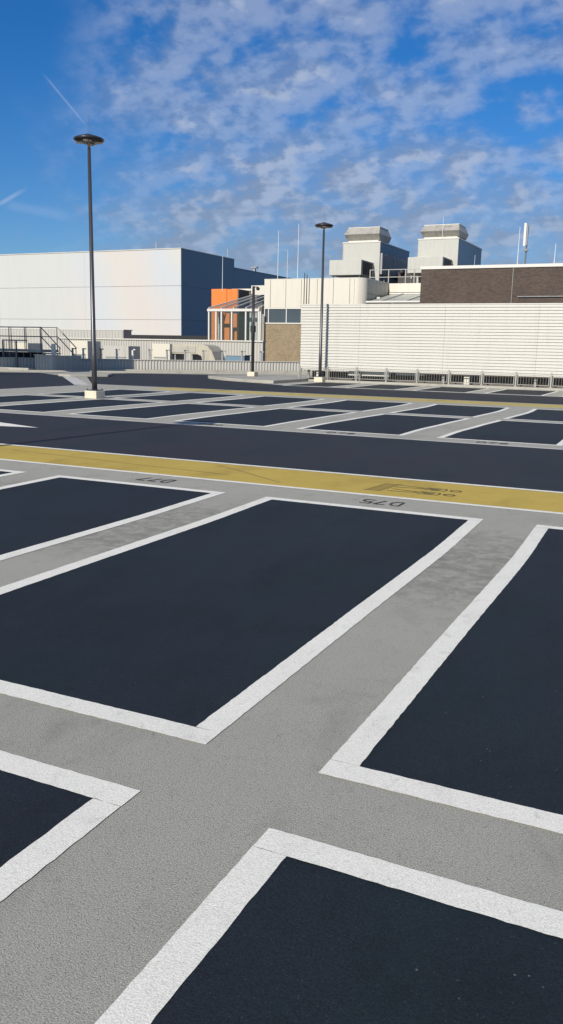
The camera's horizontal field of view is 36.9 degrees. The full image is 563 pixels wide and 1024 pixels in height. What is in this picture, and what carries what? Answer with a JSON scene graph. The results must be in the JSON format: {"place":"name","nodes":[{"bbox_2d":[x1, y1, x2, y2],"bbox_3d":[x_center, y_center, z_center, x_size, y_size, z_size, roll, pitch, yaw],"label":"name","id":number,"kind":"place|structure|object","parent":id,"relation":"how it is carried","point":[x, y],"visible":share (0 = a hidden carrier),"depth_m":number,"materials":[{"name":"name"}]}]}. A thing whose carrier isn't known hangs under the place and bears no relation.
{"place":"outdoors","nodes":[
{"label":"outdoors","id":0,"kind":"place"},
{"bbox_2d":[211,289,248,339],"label":"orange building","id":1,"kind":"structure","parent":0,"point":[219,296],"depth_m":75.91,"materials":[{"name":"orange metal"}]},
{"bbox_2d":[222,257,222,290],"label":"lightning rod","id":2,"kind":"object","parent":1,"relation":"on","point":[222,273],"visible":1,"depth_m":69.30,"materials":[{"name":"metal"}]},
{"bbox_2d":[241,285,263,340],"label":"grey building","id":3,"kind":"structure","parent":0,"point":[261,290],"depth_m":76.44,"materials":[{"name":"grey metal"}]},
{"bbox_2d":[0,371,562,1023],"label":"parking deck","id":4,"kind":"structure","parent":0,"point":[94,919],"depth_m":3.13,"materials":[{"name":"concrete"}]},
{"bbox_2d":[0,326,76,369],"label":"staircase","id":5,"kind":"structure","parent":4,"relation":"on","point":[26,353],"depth_m":48.44,"materials":[{"name":"metal"}]},
{"bbox_2d":[34,344,81,369],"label":"stair side wall","id":6,"kind":"structure","parent":4,"relation":"on","point":[53,361],"depth_m":46.91,"materials":[{"name":"white metal"}]},
{"bbox_2d":[58,372,112,376],"bbox_3d":[-9.628,-6.859,42.036,2.352,0.110,4.619,0,11,-5],"label":"kerb nose","id":7,"kind":"object","parent":4,"relation":"on","point":[81,374],"visible":0.86,"depth_m":40.42,"materials":[{"name":"grey concrete"}]},
{"bbox_2d":[73,118,104,398],"bbox_3d":[-5.399,-7.159,24.008,0.850,7.800,0.850,6,12,25],"label":"street lamp","id":8,"kind":"object","parent":4,"relation":"on","point":[89,140],"visible":1,"depth_m":24.02,"materials":[{"name":"metal"}]},
{"bbox_2d":[0,370,311,374],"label":"lane kerb","id":9,"kind":"structure","parent":4,"relation":"on","point":[147,372],"depth_m":46.93,"materials":[{"name":"concrete"}]},
{"bbox_2d":[0,368,311,372],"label":"kerb","id":10,"kind":"structure","parent":4,"relation":"on","point":[184,370],"depth_m":49.66,"materials":[{"name":"concrete"}]},
{"bbox_2d":[0,348,348,371],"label":"parapet wall","id":11,"kind":"structure","parent":4,"relation":"on","point":[184,364],"depth_m":49.94,"materials":[{"name":"metal"}]},
{"bbox_2d":[2,339,26,366],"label":"gate","id":12,"kind":"structure","parent":11,"relation":"attached to","point":[15,346],"depth_m":47.69,"materials":[{"name":"grey metal"}]},
{"bbox_2d":[208,375,311,383],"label":"curb island","id":13,"kind":"structure","parent":4,"relation":"on","point":[271,379],"depth_m":39.01,"materials":[{"name":"concrete"}]},
{"bbox_2d":[247,286,259,375],"bbox_3d":[-1.306,-8.713,40.797,0.550,4.260,0.400,6,12,25],"label":"camera mast","id":14,"kind":"object","parent":13,"relation":"on","point":[253,331],"visible":0.99,"depth_m":40.77,"materials":[{"name":"metal"}]},
{"bbox_2d":[0,382,562,1023],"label":"bay surface","id":15,"kind":"object","parent":4,"relation":"on","point":[196,626],"visible":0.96,"depth_m":4.23,"materials":[{"name":"black asphalt"}]},
{"bbox_2d":[0,384,562,449],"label":"faded lines","id":16,"kind":"object","parent":15,"relation":"on","point":[310,432],"visible":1,"depth_m":18.65,"materials":[{"name":"paint"}]},
{"bbox_2d":[0,382,562,1023],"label":"white lines","id":17,"kind":"object","parent":4,"relation":"on","point":[150,990],"visible":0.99,"depth_m":3.14,"materials":[{"name":"paint"}]},
{"bbox_2d":[0,444,562,512],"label":"yellow walkway","id":18,"kind":"structure","parent":4,"relation":"on","point":[517,498],"depth_m":10.41,"materials":[{"name":"paint"}]},
{"bbox_2d":[19,450,277,481],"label":"tyre marks","id":19,"kind":"object","parent":18,"relation":"on","point":[182,469],"visible":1,"depth_m":11.07},
{"bbox_2d":[366,483,461,495],"bbox_3d":[1.532,-0.258,9.745,1.037,0.002,0.570,6,12,25],"label":"pedestrian symbol","id":20,"kind":"object","parent":18,"relation":"on","point":[415,491],"visible":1,"depth_m":9.74,"materials":[{"name":"black paint"}]},
{"bbox_2d":[0,372,562,491],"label":"aisle","id":21,"kind":"object","parent":4,"relation":"on","point":[515,467],"visible":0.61,"depth_m":13.93,"materials":[{"name":"black asphalt"}]},
{"bbox_2d":[64,377,87,384],"bbox_3d":[-8.883,-5.649,36.205,0.550,0.001,8.207,-2,12,-17],"label":"road edge line","id":22,"kind":"object","parent":21,"relation":"on","point":[75,381],"visible":1,"depth_m":35.20,"materials":[{"name":"paint"}]},
{"bbox_2d":[135,423,504,505],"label":"bay numbers","id":23,"kind":"object","parent":4,"relation":"on","point":[361,502],"visible":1,"depth_m":9.98,"materials":[{"name":"black paint"}]},
{"bbox_2d":[314,210,332,381],"bbox_3d":[1.865,-9.860,38.800,0.850,7.680,0.850,6,12,25],"label":"street lamp","id":24,"kind":"object","parent":4,"relation":"on","point":[323,226],"visible":1,"depth_m":38.85,"materials":[{"name":"metal"}]},
{"bbox_2d":[155,388,562,407],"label":"yellow walkway","id":25,"kind":"structure","parent":4,"relation":"on","point":[387,398],"depth_m":27.58,"materials":[{"name":"paint"}]},
{"bbox_2d":[300,303,562,386],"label":"louvred wall","id":26,"kind":"structure","parent":4,"relation":"on","point":[522,339],"depth_m":37.44,"materials":[{"name":"white metal"}]},
{"bbox_2d":[348,371,389,376],"bbox_3d":[4.125,-6.469,39.529,2.000,0.230,0.300,6,12,25],"label":"equipment housing","id":27,"kind":"object","parent":26,"relation":"attached to","point":[369,373],"visible":0.79,"depth_m":39.37,"materials":[{"name":"white metal"}]},
{"bbox_2d":[396,373,424,375],"bbox_3d":[5.918,-6.299,38.659,1.300,0.100,0.250,6,12,25],"label":"equipment housing","id":28,"kind":"object","parent":26,"relation":"attached to","point":[409,374],"visible":0.93,"depth_m":38.56,"materials":[{"name":"white metal"}]},
{"bbox_2d":[308,379,562,390],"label":"fence kerb","id":29,"kind":"structure","parent":4,"relation":"on","point":[453,385],"depth_m":37.16,"materials":[{"name":"concrete"}]},
{"bbox_2d":[298,366,325,377],"bbox_3d":[1.446,-6.615,40.040,1.450,0.620,0.140,6,12,25],"label":"railing panel","id":30,"kind":"object","parent":29,"relation":"on","point":[309,368],"visible":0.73,"depth_m":40.08,"materials":[{"name":"metal"}]},
{"bbox_2d":[326,366,354,379],"bbox_3d":[2.753,-6.471,39.430,1.450,0.620,0.140,6,12,25],"label":"railing panel","id":31,"kind":"object","parent":29,"relation":"on","point":[328,369],"visible":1,"depth_m":39.44,"materials":[{"name":"metal"}]},
{"bbox_2d":[354,367,384,380],"bbox_3d":[4.061,-6.326,38.820,1.450,0.620,0.140,6,12,25],"label":"railing panel","id":32,"kind":"object","parent":29,"relation":"on","point":[367,375],"visible":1,"depth_m":38.84,"materials":[{"name":"metal"}]},
{"bbox_2d":[384,368,415,381],"bbox_3d":[5.369,-6.181,38.210,1.450,0.620,0.140,6,12,25],"label":"railing panel","id":33,"kind":"object","parent":29,"relation":"on","point":[386,379],"visible":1,"depth_m":38.27,"materials":[{"name":"metal"}]},
{"bbox_2d":[416,369,447,382],"bbox_3d":[6.676,-6.036,37.600,1.450,0.620,0.140,6,12,25],"label":"railing panel","id":34,"kind":"object","parent":29,"relation":"on","point":[417,378],"visible":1,"depth_m":37.68,"materials":[{"name":"metal"}]},
{"bbox_2d":[448,370,480,383],"bbox_3d":[7.984,-5.891,36.991,1.450,0.620,0.140,6,12,25],"label":"railing panel","id":35,"kind":"object","parent":29,"relation":"on","point":[449,379],"visible":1,"depth_m":37.08,"materials":[{"name":"metal"}]},
{"bbox_2d":[480,371,514,384],"bbox_3d":[9.291,-5.746,36.381,1.450,0.620,0.140,6,12,25],"label":"railing panel","id":36,"kind":"object","parent":29,"relation":"on","point":[482,378],"visible":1,"depth_m":36.45,"materials":[{"name":"metal"}]},
{"bbox_2d":[513,372,549,386],"bbox_3d":[10.599,-5.601,35.771,1.450,0.620,0.140,6,12,25],"label":"railing panel","id":37,"kind":"object","parent":29,"relation":"on","point":[516,380],"visible":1,"depth_m":35.79,"materials":[{"name":"metal"}]},
{"bbox_2d":[549,373,562,387],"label":"railing panel","id":38,"kind":"object","parent":29,"relation":"on","point":[551,384],"visible":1,"depth_m":35.39,"materials":[{"name":"metal"}]},
{"bbox_2d":[312,371,562,387],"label":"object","id":39,"kind":"structure","parent":4,"relation":"on","point":[526,382],"depth_m":38.09,"materials":[{"name":"grey metal"}]},
{"bbox_2d":[464,375,470,384],"bbox_3d":[8.232,-5.819,37.481,0.260,0.500,0.220,6,12,25],"label":"meter cabinet","id":40,"kind":"object","parent":4,"relation":"on","point":[468,379],"visible":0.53,"depth_m":37.40,"materials":[{"name":"white metal"}]},
{"bbox_2d":[0,0,562,278],"label":"sky","id":41,"kind":"structure","parent":0,"point":[232,125],"materials":[{"name":"blue"}]},
{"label":"lower roof","id":42,"kind":"structure","parent":0,"visible":0},
{"bbox_2d":[8,343,42,351],"bbox_3d":[-17.836,-10.952,58.788,1.800,1.620,1.530,6,12,25],"label":"ventilation unit","id":43,"kind":"object","parent":42,"relation":"on","point":[29,346],"visible":0.26,"depth_m":58.01,"materials":[{"name":"grey metal"}]},
{"bbox_2d":[0,328,132,354],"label":"roof block","id":44,"kind":"structure","parent":42,"relation":"on","point":[103,333],"depth_m":74.68,"materials":[{"name":"white metal"}]},
{"bbox_2d":[70,341,100,358],"bbox_3d":[-13.823,-11.149,59.617,1.500,1.840,1.530,6,12,25],"label":"ventilation unit","id":45,"kind":"object","parent":42,"relation":"on","point":[79,345],"visible":0.34,"depth_m":58.89,"materials":[{"name":"grey metal"}]},
{"bbox_2d":[104,346,139,358],"bbox_3d":[-11.154,-10.823,58.998,2.100,1.540,1.430,6,12,25],"label":"ventilation unit","id":46,"kind":"object","parent":42,"relation":"on","point":[124,352],"visible":0.41,"depth_m":58.38,"materials":[{"name":"grey metal"}]},
{"bbox_2d":[56,337,265,360],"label":"screen wall","id":47,"kind":"structure","parent":42,"relation":"on","point":[233,347],"depth_m":60.24,"materials":[{"name":"white metal"}]},
{"bbox_2d":[152,344,173,359],"bbox_3d":[-7.661,-10.321,56.263,1.400,1.740,1.430,6,12,25],"label":"ventilation unit","id":48,"kind":"object","parent":42,"relation":"on","point":[158,351],"visible":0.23,"depth_m":55.58,"materials":[{"name":"grey metal"}]},
{"bbox_2d":[132,335,210,340],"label":"roof edge","id":49,"kind":"object","parent":42,"relation":"on","point":[169,337],"visible":0.07,"depth_m":81.03,"materials":[{"name":"black metal"}]},
{"bbox_2d":[172,344,224,360],"bbox_3d":[-5.505,-10.145,55.578,3.900,1.740,1.440,6,12,25],"label":"curved duct","id":50,"kind":"object","parent":42,"relation":"on","point":[212,352],"visible":0.58,"depth_m":54.94,"materials":[{"name":"metal"}]},
{"bbox_2d":[207,294,263,341],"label":"glass pavilion","id":51,"kind":"structure","parent":42,"relation":"on","point":[226,324],"depth_m":67.08,"materials":[{"name":"metal"}]},
{"bbox_2d":[225,355,250,360],"bbox_3d":[-2.849,-9.636,54.854,1.500,1.120,0.900,6,12,25],"label":"ventilation box","id":52,"kind":"object","parent":42,"relation":"on","point":[235,357],"visible":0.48,"depth_m":54.45,"materials":[{"name":"blue metal"}]},
{"bbox_2d":[366,283,420,303],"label":"link building","id":53,"kind":"structure","parent":42,"relation":"on","point":[403,293],"depth_m":65.61,"materials":[{"name":"white metal"}]},
{"bbox_2d":[329,259,373,277],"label":"duct box","id":54,"kind":"object","parent":53,"relation":"on","point":[350,268],"visible":0.83,"depth_m":69.44,"materials":[{"name":"metal"}]},
{"bbox_2d":[343,226,409,282],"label":"ventilation shaft","id":55,"kind":"object","parent":53,"relation":"on","point":[370,244],"visible":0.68,"depth_m":71.62,"materials":[{"name":"white metal"}]},
{"bbox_2d":[380,253,407,281],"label":"metal annex","id":56,"kind":"object","parent":53,"relation":"on","point":[388,261],"visible":0.69,"depth_m":73.35,"materials":[{"name":"metal"}]},
{"bbox_2d":[370,269,420,282],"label":"guard rail","id":57,"kind":"object","parent":53,"relation":"on","point":[405,276],"visible":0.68,"depth_m":66.40,"materials":[{"name":"metal"}]},
{"bbox_2d":[398,272,416,282],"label":"plant box","id":58,"kind":"object","parent":53,"relation":"on","point":[401,278],"visible":0.12,"depth_m":73.81,"materials":[{"name":"grey metal"}]},
{"bbox_2d":[407,256,451,282],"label":"duct box","id":59,"kind":"object","parent":53,"relation":"on","point":[415,263],"visible":0.51,"depth_m":66.62,"materials":[{"name":"metal"}]},
{"bbox_2d":[416,224,481,282],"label":"ventilation shaft","id":60,"kind":"object","parent":53,"relation":"on","point":[455,246],"visible":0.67,"depth_m":68.88,"materials":[{"name":"white metal"}]},
{"label":"ground","id":61,"kind":"structure","parent":0,"visible":0},
{"bbox_2d":[0,248,292,335],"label":"hall","id":62,"kind":"structure","parent":61,"relation":"on","point":[163,291],"depth_m":107.60,"materials":[{"name":"grey metal"}]},
{"bbox_2d":[263,277,389,361],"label":"panelled building","id":63,"kind":"structure","parent":61,"relation":"on","point":[283,299],"depth_m":64.48,"materials":[{"name":"metal"}]},
{"bbox_2d":[264,309,267,322],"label":"window","id":64,"kind":"structure","parent":63,"relation":"in","point":[265,310],"depth_m":65.49,"materials":[{"name":"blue glass"}]},
{"bbox_2d":[268,309,285,322],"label":"window","id":65,"kind":"structure","parent":63,"relation":"in","point":[274,315],"depth_m":65.10,"materials":[{"name":"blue glass"}]},
{"bbox_2d":[277,231,278,278],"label":"lightning rod","id":66,"kind":"object","parent":63,"relation":"on","point":[278,251],"visible":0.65,"depth_m":68.27,"materials":[{"name":"metal"}]},
{"bbox_2d":[286,309,300,322],"bbox_3d":[0.922,-14.986,64.503,1.258,1.030,0.100,6,12,25],"label":"window","id":67,"kind":"structure","parent":63,"relation":"in","point":[292,315],"depth_m":64.50,"materials":[{"name":"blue glass"}]},
{"bbox_2d":[297,229,298,277],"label":"lightning rod","id":68,"kind":"object","parent":63,"relation":"on","point":[298,248],"visible":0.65,"depth_m":67.54,"materials":[{"name":"metal"}]},
{"bbox_2d":[418,263,562,378],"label":"brick building","id":69,"kind":"structure","parent":61,"relation":"on","point":[506,283],"depth_m":50.05,"materials":[{"name":"brown brick"}]},
{"bbox_2d":[523,223,528,263],"bbox_3d":[15.197,-16.434,52.582,0.300,2.981,0.310,6,12,25],"label":"cell antenna","id":70,"kind":"object","parent":69,"relation":"on","point":[526,231],"visible":0.96,"depth_m":52.36,"materials":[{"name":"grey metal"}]},
{"bbox_2d":[517,296,562,296],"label":"pipe run","id":71,"kind":"object","parent":69,"relation":"attached to","point":[539,296],"visible":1,"depth_m":48.91,"materials":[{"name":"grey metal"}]}
]}

